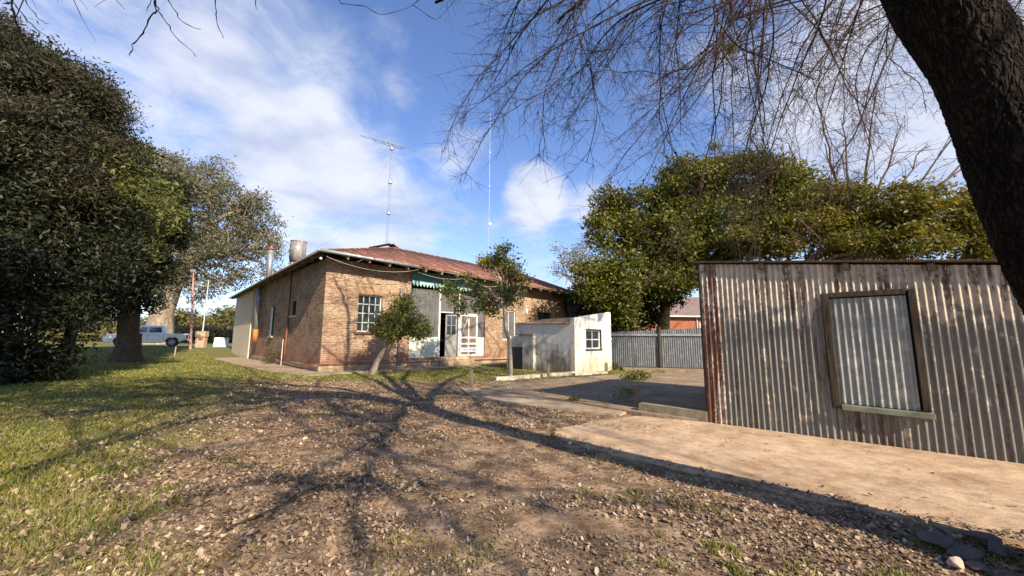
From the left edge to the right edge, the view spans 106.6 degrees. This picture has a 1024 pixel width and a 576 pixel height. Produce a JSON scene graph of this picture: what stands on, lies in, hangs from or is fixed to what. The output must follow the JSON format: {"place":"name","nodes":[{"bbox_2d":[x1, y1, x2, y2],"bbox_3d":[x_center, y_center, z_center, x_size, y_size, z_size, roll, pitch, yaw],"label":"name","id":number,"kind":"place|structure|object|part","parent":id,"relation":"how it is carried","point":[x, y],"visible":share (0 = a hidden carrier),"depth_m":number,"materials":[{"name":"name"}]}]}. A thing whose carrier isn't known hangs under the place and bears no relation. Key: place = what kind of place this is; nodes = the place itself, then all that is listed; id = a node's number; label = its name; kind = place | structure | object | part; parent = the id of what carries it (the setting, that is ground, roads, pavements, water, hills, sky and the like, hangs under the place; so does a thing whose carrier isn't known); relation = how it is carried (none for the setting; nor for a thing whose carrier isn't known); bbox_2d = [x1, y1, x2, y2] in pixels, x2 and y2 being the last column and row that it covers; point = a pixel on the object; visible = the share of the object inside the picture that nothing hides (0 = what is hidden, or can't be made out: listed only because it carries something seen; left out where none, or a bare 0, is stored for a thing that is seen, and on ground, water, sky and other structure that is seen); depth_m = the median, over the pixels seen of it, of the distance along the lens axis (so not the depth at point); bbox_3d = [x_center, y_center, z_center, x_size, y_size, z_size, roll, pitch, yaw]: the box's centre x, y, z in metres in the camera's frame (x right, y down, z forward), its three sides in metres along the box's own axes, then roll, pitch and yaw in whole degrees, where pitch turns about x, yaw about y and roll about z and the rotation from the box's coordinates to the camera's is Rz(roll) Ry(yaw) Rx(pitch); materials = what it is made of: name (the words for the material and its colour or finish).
{"place":"outdoors","nodes":[
{"label":"outdoors","id":0,"kind":"place"},
{"bbox_2d":[213,357,506,375],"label":"pavement","id":1,"kind":"structure","parent":0,"point":[258,365],"depth_m":17.63,"materials":[{"name":"concrete"}]},
{"bbox_2d":[0,339,1023,575],"bbox_3d":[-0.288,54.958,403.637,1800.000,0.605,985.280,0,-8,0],"label":"ground","id":2,"kind":"structure","parent":0,"point":[554,521],"depth_m":3.53,"materials":[{"name":"soil"}]},
{"bbox_2d":[38,324,116,341],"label":"brush","id":3,"kind":"object","parent":2,"relation":"on","point":[100,333],"visible":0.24,"depth_m":64.36,"materials":[{"name":"green plant"}]},
{"bbox_2d":[0,0,156,225],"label":"pepper tree","id":4,"kind":"object","parent":2,"relation":"on","point":[87,92],"visible":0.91,"depth_m":12.39,"materials":[{"name":"green plant"}]},
{"bbox_2d":[0,8,169,385],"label":"evergreen tree","id":5,"kind":"object","parent":2,"relation":"on","point":[34,239],"visible":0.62,"depth_m":11.86,"materials":[{"name":"green plant"}]},
{"bbox_2d":[86,317,116,327],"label":"olive tree","id":6,"kind":"object","parent":2,"relation":"on","point":[105,322],"visible":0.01,"depth_m":71.43,"materials":[{"name":"green plant"}]},
{"bbox_2d":[41,127,188,370],"bbox_3d":[-14.863,-1.081,14.252,4.117,9.316,5.375,4,-9,-28],"label":"privet tree","id":7,"kind":"object","parent":2,"relation":"on","point":[123,183],"visible":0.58,"depth_m":14.41,"materials":[{"name":"green plant"}]},
{"bbox_2d":[27,132,210,362],"bbox_3d":[-23.011,-2.646,21.744,8.857,14.313,6.273,2,-8,-14],"label":"leafy tree","id":8,"kind":"object","parent":2,"relation":"on","point":[128,347],"visible":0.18,"depth_m":21.81,"materials":[{"name":"green plant"}]},
{"bbox_2d":[140,314,147,325],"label":"olive tree","id":9,"kind":"object","parent":2,"relation":"on","point":[142,320],"visible":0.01,"depth_m":88.05,"materials":[{"name":"green plant"}]},
{"bbox_2d":[102,325,189,346],"bbox_3d":[-31.344,4.156,33.006,5.390,1.800,2.200,6,-9,-36],"label":"pickup truck","id":10,"kind":"object","parent":2,"relation":"on","point":[154,334],"visible":0.6,"depth_m":32.66,"materials":[{"name":"silver metal"}]},
{"bbox_3d":[-31.261,3.503,32.154,0.800,0.450,0.150,6,-9,-36],"label":"window","id":11,"kind":"part","parent":10,"relation":"part of","materials":[{"name":"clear glass"}]},
{"bbox_3d":[-30.518,3.581,32.707,0.840,0.450,0.150,6,-9,-36],"label":"window","id":12,"kind":"part","parent":10,"relation":"part of","materials":[{"name":"black glass"}]},
{"bbox_2d":[109,322,202,341],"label":"brush","id":13,"kind":"object","parent":2,"relation":"on","point":[180,331],"visible":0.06,"depth_m":62.44,"materials":[{"name":"green plant"}]},
{"bbox_2d":[124,140,198,268],"bbox_3d":[-20.817,-2.119,21.514,6.047,13.231,3.553,-2,-8,20],"label":"climber clump","id":14,"kind":"object","parent":2,"relation":"on","point":[175,197],"visible":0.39,"depth_m":21.49,"materials":[{"name":"green plant"}]},
{"bbox_2d":[174,307,208,327],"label":"olive tree","id":15,"kind":"object","parent":2,"relation":"on","point":[182,316],"visible":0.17,"depth_m":77.50,"materials":[{"name":"green plant"}]},
{"bbox_2d":[188,269,195,348],"bbox_3d":[-25.643,1.752,30.518,0.772,6.562,0.240,0,-8,0],"label":"street pole","id":16,"kind":"object","parent":2,"relation":"on","point":[191,318],"visible":0.9,"depth_m":30.44,"materials":[{"name":"metal"}]},
{"bbox_2d":[195,331,208,347],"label":"brick pillar","id":17,"kind":"structure","parent":2,"relation":"on","point":[201,338],"depth_m":32.09,"materials":[{"name":"brown brick"}]},
{"bbox_2d":[174,323,233,341],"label":"brush","id":18,"kind":"object","parent":2,"relation":"on","point":[221,332],"visible":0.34,"depth_m":63.18,"materials":[{"name":"green plant"}]},
{"bbox_2d":[202,280,208,330],"bbox_3d":[-26.583,2.338,33.000,0.115,6.158,0.092,3,-8,-22],"label":"white pole","id":19,"kind":"object","parent":2,"relation":"on","point":[205,307],"visible":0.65,"depth_m":33.05,"materials":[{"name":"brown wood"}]},
{"bbox_2d":[194,313,220,328],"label":"olive tree","id":20,"kind":"object","parent":2,"relation":"on","point":[209,321],"visible":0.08,"depth_m":82.62,"materials":[{"name":"green plant"}]},
{"bbox_2d":[198,305,235,327],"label":"olive tree","id":21,"kind":"object","parent":2,"relation":"on","point":[226,318],"visible":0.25,"depth_m":77.33,"materials":[{"name":"green plant"}]},
{"bbox_2d":[142,146,293,344],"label":"eucalyptus","id":22,"kind":"object","parent":2,"relation":"on","point":[219,246],"visible":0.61,"depth_m":43.93,"materials":[{"name":"green plant"}]},
{"bbox_2d":[213,337,228,346],"bbox_3d":[-25.675,4.977,33.655,1.087,1.222,0.399,3,-8,-17],"label":"white cabinet","id":23,"kind":"object","parent":2,"relation":"on","point":[221,342],"visible":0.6,"depth_m":33.54,"materials":[{"name":"paint"}]},
{"bbox_2d":[262,347,276,363],"bbox_3d":[-12.831,3.659,20.245,0.918,1.082,0.736,-6,-10,39],"label":"dry weed","id":24,"kind":"object","parent":2,"relation":"on","point":[268,357],"visible":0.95,"depth_m":20.30,"materials":[{"name":"brown plant"}]},
{"bbox_2d":[363,292,435,374],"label":"citrus tree","id":25,"kind":"object","parent":2,"relation":"on","point":[395,319],"visible":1,"depth_m":14.88,"materials":[{"name":"green plant"}]},
{"bbox_2d":[228,243,575,371],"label":"brick house","id":26,"kind":"structure","parent":2,"relation":"on","point":[315,310],"depth_m":19.36,"materials":[{"name":"brown brick"}]},
{"bbox_2d":[292,301,296,314],"bbox_3d":[-10.832,1.018,19.111,0.062,0.730,0.711,8,-11,-44],"label":"window","id":27,"kind":"structure","parent":26,"relation":"in","point":[294,302],"depth_m":19.29,"materials":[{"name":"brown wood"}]},
{"bbox_2d":[289,240,306,264],"bbox_3d":[-13.595,-1.720,24.177,0.938,2.501,0.938,-6,-10,39],"label":"water tank","id":28,"kind":"object","parent":26,"relation":"on","point":[297,250],"visible":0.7,"depth_m":23.89,"materials":[{"name":"metal"}]},
{"bbox_2d":[357,295,380,331],"bbox_3d":[-6.526,1.164,17.372,1.109,1.661,0.062,8,-11,-44],"label":"window","id":29,"kind":"structure","parent":26,"relation":"in","point":[367,304],"depth_m":17.34,"materials":[{"name":"white wood"}]},
{"bbox_2d":[322,135,500,269],"bbox_3d":[-6.107,-5.431,27.021,13.608,8.783,4.926,7,-10,-41],"label":"antenna mast","id":30,"kind":"object","parent":26,"relation":"attached to","point":[390,182],"visible":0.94,"depth_m":24.99,"materials":[{"name":"metal"}]},
{"bbox_2d":[444,314,456,356],"bbox_3d":[-3.275,2.521,20.463,0.707,2.269,0.040,6,-10,-39],"label":"door","id":31,"kind":"structure","parent":26,"relation":"in","point":[450,320],"depth_m":20.45,"materials":[{"name":"grey paint"}]},
{"bbox_2d":[459,315,476,355],"bbox_3d":[-2.396,2.619,21.048,1.186,2.239,0.060,8,-11,-44],"label":"screen door","id":32,"kind":"structure","parent":26,"relation":"in","point":[468,327],"depth_m":21.04,"materials":[{"name":"white wood"}]},
{"bbox_2d":[442,141,569,276],"bbox_3d":[-1.048,-7.408,29.763,10.708,15.302,3.053,0,-8,0],"label":"antenna mast","id":33,"kind":"object","parent":26,"relation":"attached to","point":[489,223],"visible":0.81,"depth_m":30.69,"materials":[{"name":"white metal"}]},
{"bbox_2d":[502,310,514,339],"bbox_3d":[-0.244,2.266,23.272,1.113,1.775,0.062,8,-11,-44],"label":"window","id":34,"kind":"structure","parent":26,"relation":"in","point":[510,314],"depth_m":23.41,"materials":[{"name":"white wood"}]},
{"bbox_2d":[538,312,549,319],"bbox_3d":[2.090,1.938,25.670,1.321,0.571,0.062,8,-11,-44],"label":"window","id":35,"kind":"structure","parent":26,"relation":"in","point":[541,315],"depth_m":25.68,"materials":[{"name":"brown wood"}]},
{"bbox_2d":[469,369,472,384],"bbox_3d":[-1.260,2.799,11.739,0.132,0.601,0.106,-1,-8,10],"label":"wooden post","id":36,"kind":"object","parent":2,"relation":"on","point":[471,377],"visible":0.62,"depth_m":11.70,"materials":[{"name":"grey wood"}]},
{"bbox_2d":[428,237,536,375],"bbox_3d":[-1.125,0.843,14.779,4.188,5.783,1.987,0,-8,0],"label":"slender tree","id":37,"kind":"object","parent":2,"relation":"on","point":[507,298],"visible":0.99,"depth_m":14.70,"materials":[{"name":"green plant"}]},
{"bbox_2d":[473,254,526,273],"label":"yellowing tree","id":38,"kind":"object","parent":2,"relation":"on","point":[496,265],"visible":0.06,"depth_m":34.21,"materials":[{"name":"green plant"}]},
{"bbox_2d":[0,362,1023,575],"bbox_3d":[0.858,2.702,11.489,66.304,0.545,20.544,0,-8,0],"label":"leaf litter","id":39,"kind":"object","parent":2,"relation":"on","point":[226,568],"visible":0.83,"depth_m":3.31,"materials":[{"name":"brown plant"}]},
{"bbox_2d":[226,484,324,529],"bbox_3d":[-1.897,1.785,3.158,0.041,0.029,0.906,-2,-8,17],"label":"fallen stick","id":40,"kind":"object","parent":39,"relation":"on","point":[267,510],"visible":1,"depth_m":2.99,"materials":[{"name":"brown wood"}]},
{"bbox_2d":[288,470,352,500],"bbox_3d":[-1.766,1.845,3.600,0.056,0.029,0.782,-3,-8,22],"label":"fallen stick","id":41,"kind":"object","parent":39,"relation":"on","point":[291,497],"visible":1,"depth_m":3.50,"materials":[{"name":"brown wood"}]},
{"bbox_2d":[845,522,866,531],"bbox_3d":[2.519,1.762,2.806,0.056,0.028,0.154,0,-8,0],"label":"fallen stick","id":42,"kind":"object","parent":39,"relation":"on","point":[849,523],"visible":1,"depth_m":2.83,"materials":[{"name":"brown wood"}]},
{"bbox_2d":[0,347,1023,575],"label":"grass","id":43,"kind":"structure","parent":2,"relation":"on","point":[38,481],"depth_m":4.58,"materials":[{"name":"green plant"}]},
{"bbox_2d":[0,384,1023,575],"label":"debris","id":44,"kind":"object","parent":2,"relation":"on","point":[433,571],"visible":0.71,"depth_m":2.84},
{"bbox_2d":[3,0,1023,315],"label":"bare tree","id":45,"kind":"object","parent":2,"relation":"on","point":[967,56],"visible":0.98,"depth_m":7.56,"materials":[{"name":"brown plant"}]},
{"bbox_2d":[507,334,536,370],"bbox_3d":[0.412,3.037,17.643,0.259,1.807,1.726,8,-10,-44],"label":"masonry cupboard","id":46,"kind":"object","parent":2,"relation":"on","point":[524,351],"visible":0.55,"depth_m":17.47,"materials":[{"name":"paint"}]},
{"bbox_3d":[0.259,3.322,17.887,0.030,1.105,0.830,8,-11,-44],"label":"metal door","id":47,"kind":"part","parent":46,"relation":"part of","materials":[{"name":"grey metal"}]},
{"bbox_2d":[493,371,577,380],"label":"kerb","id":48,"kind":"structure","parent":2,"relation":"on","point":[517,377],"depth_m":13.70,"materials":[{"name":"white concrete"}]},
{"bbox_2d":[547,364,549,378],"bbox_3d":[1.308,3.052,13.755,0.105,0.659,0.091,0,-8,4],"label":"wooden post","id":49,"kind":"object","parent":2,"relation":"on","point":[548,371],"visible":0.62,"depth_m":13.72,"materials":[{"name":"grey wood"}]},
{"bbox_2d":[514,312,611,372],"bbox_3d":[2.360,2.596,17.822,2.887,2.950,3.508,8,-11,-44],"label":"plaster annex","id":50,"kind":"object","parent":2,"relation":"on","point":[580,344],"visible":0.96,"depth_m":16.56,"materials":[{"name":"paint"}]},
{"bbox_2d":[586,330,599,348],"bbox_3d":[3.487,2.258,16.717,1.131,0.809,0.062,8,-11,-44],"label":"window","id":51,"kind":"structure","parent":50,"relation":"in","point":[592,336],"depth_m":16.79,"materials":[{"name":"white wood"}]},
{"bbox_2d":[585,329,602,350],"bbox_3d":[3.550,2.254,16.643,1.241,0.919,0.110,8,-11,-44],"label":"window frame","id":52,"kind":"structure","parent":50,"relation":"in","point":[585,329],"depth_m":16.90,"materials":[{"name":"white wood"}]},
{"bbox_2d":[545,231,597,285],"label":"thin pale tree","id":53,"kind":"object","parent":2,"relation":"on","point":[575,255],"visible":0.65,"depth_m":40.54,"materials":[{"name":"grey plant"}]},
{"bbox_2d":[572,371,606,375],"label":"kerb","id":54,"kind":"structure","parent":2,"relation":"on","point":[584,373],"depth_m":15.27,"materials":[{"name":"white concrete"}]},
{"bbox_2d":[480,372,708,421],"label":"yard","id":55,"kind":"structure","parent":2,"relation":"on","point":[682,388],"depth_m":10.18,"materials":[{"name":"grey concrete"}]},
{"bbox_2d":[619,367,656,380],"bbox_3d":[4.173,2.950,12.837,1.199,0.628,1.119,-5,-9,36],"label":"grass tuft","id":56,"kind":"object","parent":55,"relation":"on","point":[639,376],"visible":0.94,"depth_m":12.76,"materials":[{"name":"green plant"}]},
{"bbox_2d":[612,362,619,369],"bbox_3d":[4.800,3.649,17.614,0.625,0.465,0.442,-4,-9,32],"label":"leafy weed","id":57,"kind":"object","parent":2,"relation":"on","point":[613,365],"visible":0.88,"depth_m":17.61,"materials":[{"name":"green plant"}]},
{"bbox_2d":[608,384,634,401],"bbox_3d":[2.465,2.330,8.367,0.716,0.485,0.534,0,-8,0],"label":"leafy weed","id":58,"kind":"object","parent":2,"relation":"on","point":[627,394],"visible":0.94,"depth_m":8.36,"materials":[{"name":"green plant"}]},
{"bbox_2d":[554,275,693,341],"bbox_3d":[7.408,1.992,25.113,9.213,6.326,5.692,0,-8,0],"label":"dark shrub tree","id":59,"kind":"object","parent":2,"relation":"on","point":[652,310],"visible":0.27,"depth_m":24.74,"materials":[{"name":"green plant"}]},
{"bbox_2d":[635,385,641,407],"bbox_3d":[2.528,2.258,7.621,0.110,0.624,0.095,2,-8,-13],"label":"wooden post","id":60,"kind":"object","parent":2,"relation":"on","point":[638,394],"visible":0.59,"depth_m":7.61,"materials":[{"name":"grey wood"}]},
{"bbox_2d":[611,327,702,368],"bbox_3d":[7.527,2.854,17.470,5.798,2.197,0.150,-2,-8,15],"label":"corrugated fence","id":61,"kind":"object","parent":2,"relation":"on","point":[673,348],"visible":0.57,"depth_m":17.71,"materials":[{"name":"metal"}]},
{"bbox_2d":[622,367,703,372],"bbox_3d":[7.166,3.708,17.045,4.321,0.190,1.144,-2,-8,15],"label":"step","id":62,"kind":"object","parent":2,"relation":"on","point":[671,370],"visible":0.56,"depth_m":16.75,"materials":[{"name":"grey concrete"}]},
{"bbox_2d":[631,297,700,330],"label":"orange house","id":63,"kind":"structure","parent":2,"relation":"on","point":[687,316],"depth_m":44.69,"materials":[{"name":"brick"}]},
{"bbox_2d":[632,242,707,329],"bbox_3d":[10.601,0.777,25.544,6.429,8.882,4.103,0,-8,0],"label":"mossy tree","id":64,"kind":"object","parent":2,"relation":"on","point":[666,320],"visible":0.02,"depth_m":25.18,"materials":[{"name":"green plant"}]},
{"bbox_2d":[639,402,707,421],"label":"kerb","id":65,"kind":"structure","parent":2,"relation":"on","point":[700,415],"depth_m":6.83,"materials":[{"name":"concrete"}]},
{"bbox_2d":[567,141,837,331],"bbox_3d":[11.758,-1.692,25.127,17.124,13.679,10.436,0,-8,0],"label":"spreading tree","id":66,"kind":"object","parent":2,"relation":"on","point":[605,279],"visible":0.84,"depth_m":22.62,"materials":[{"name":"green plant"}]},
{"bbox_2d":[552,416,1023,547],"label":"front slab","id":67,"kind":"structure","parent":2,"relation":"on","point":[857,471],"depth_m":4.18,"materials":[{"name":"concrete"}]},
{"bbox_2d":[708,171,995,260],"bbox_3d":[18.007,-0.853,19.738,13.753,10.656,6.922,0,-8,0],"label":"spreading tree","id":68,"kind":"object","parent":2,"relation":"on","point":[924,224],"visible":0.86,"depth_m":18.90,"materials":[{"name":"green plant"}]},
{"bbox_2d":[689,259,1023,463],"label":"corrugated shed","id":69,"kind":"structure","parent":2,"relation":"on","point":[926,355],"depth_m":5.26,"materials":[{"name":"grey metal"}]},
{"bbox_2d":[820,289,935,419],"bbox_3d":[4.943,0.864,5.228,0.998,1.666,0.159,-6,-10,40],"label":"window frame","id":70,"kind":"structure","parent":69,"relation":"in","point":[870,355],"depth_m":5.21,"materials":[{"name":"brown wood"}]},
{"bbox_2d":[755,64,960,259],"bbox_3d":[26.653,-5.536,27.086,21.446,21.771,8.135,2,-8,-15],"label":"bare tree","id":71,"kind":"object","parent":2,"relation":"on","point":[951,175],"visible":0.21,"depth_m":27.63,"materials":[{"name":"brown plant"}]},
{"bbox_2d":[913,527,925,537],"bbox_3d":[2.917,1.751,2.730,0.067,0.080,0.117,-4,-9,31],"label":"stone","id":72,"kind":"object","parent":2,"relation":"on","point":[916,530],"visible":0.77,"depth_m":2.73,"materials":[{"name":"grey stone"}]},
{"bbox_2d":[916,530,956,548],"bbox_3d":[2.918,1.725,2.631,0.281,0.069,0.205,11,0,-5],"label":"stone","id":73,"kind":"object","parent":2,"relation":"on","point":[939,539],"visible":0.81,"depth_m":2.59,"materials":[{"name":"grey stone"}]},
{"bbox_2d":[941,554,963,569],"bbox_3d":[2.754,1.704,2.394,0.116,0.056,0.121,-1,1,-30],"label":"stone","id":74,"kind":"object","parent":2,"relation":"on","point":[956,561],"visible":1,"depth_m":2.36,"materials":[{"name":"beige stone"}]},
{"bbox_2d":[946,544,984,560],"bbox_3d":[2.920,1.725,2.471,0.183,0.086,0.134,-9,-15,-11],"label":"stone","id":75,"kind":"object","parent":2,"relation":"on","point":[965,552],"visible":0.81,"depth_m":2.44,"materials":[{"name":"grey stone"}]},
{"bbox_2d":[964,560,991,571],"bbox_3d":[2.863,1.708,2.340,0.102,0.058,0.078,0,-8,2],"label":"stone","id":76,"kind":"object","parent":2,"relation":"on","point":[976,565],"visible":0.99,"depth_m":2.33,"materials":[{"name":"grey stone"}]},
{"bbox_2d":[958,530,1001,542],"bbox_3d":[3.293,1.737,2.666,0.180,0.061,0.221,3,-18,15],"label":"stone","id":77,"kind":"object","parent":2,"relation":"on","point":[981,536],"visible":0.88,"depth_m":2.64,"materials":[{"name":"grey stone"}]},
{"bbox_2d":[986,538,1010,559],"bbox_3d":[3.227,1.742,2.544,0.095,0.090,0.186,0,-8,4],"label":"stone","id":78,"kind":"object","parent":2,"relation":"on","point":[998,548],"visible":0.97,"depth_m":2.51,"materials":[{"name":"grey stone"}]},
{"bbox_2d":[0,0,1023,339],"label":"sky","id":79,"kind":"structure","parent":0,"point":[290,89],"materials":[{"name":"blue"}]},
{"bbox_2d":[460,387,625,415],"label":"path","id":80,"kind":"structure","parent":0,"point":[497,396],"depth_m":8.31,"materials":[{"name":"concrete"}]},
{"bbox_2d":[568,395,582,400],"bbox_3d":[1.385,2.462,8.458,0.369,0.204,0.362,0,-8,0],"label":"grass tuft","id":81,"kind":"object","parent":80,"relation":"on","point":[574,399],"visible":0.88,"depth_m":8.42,"materials":[{"name":"green plant"}]}
]}

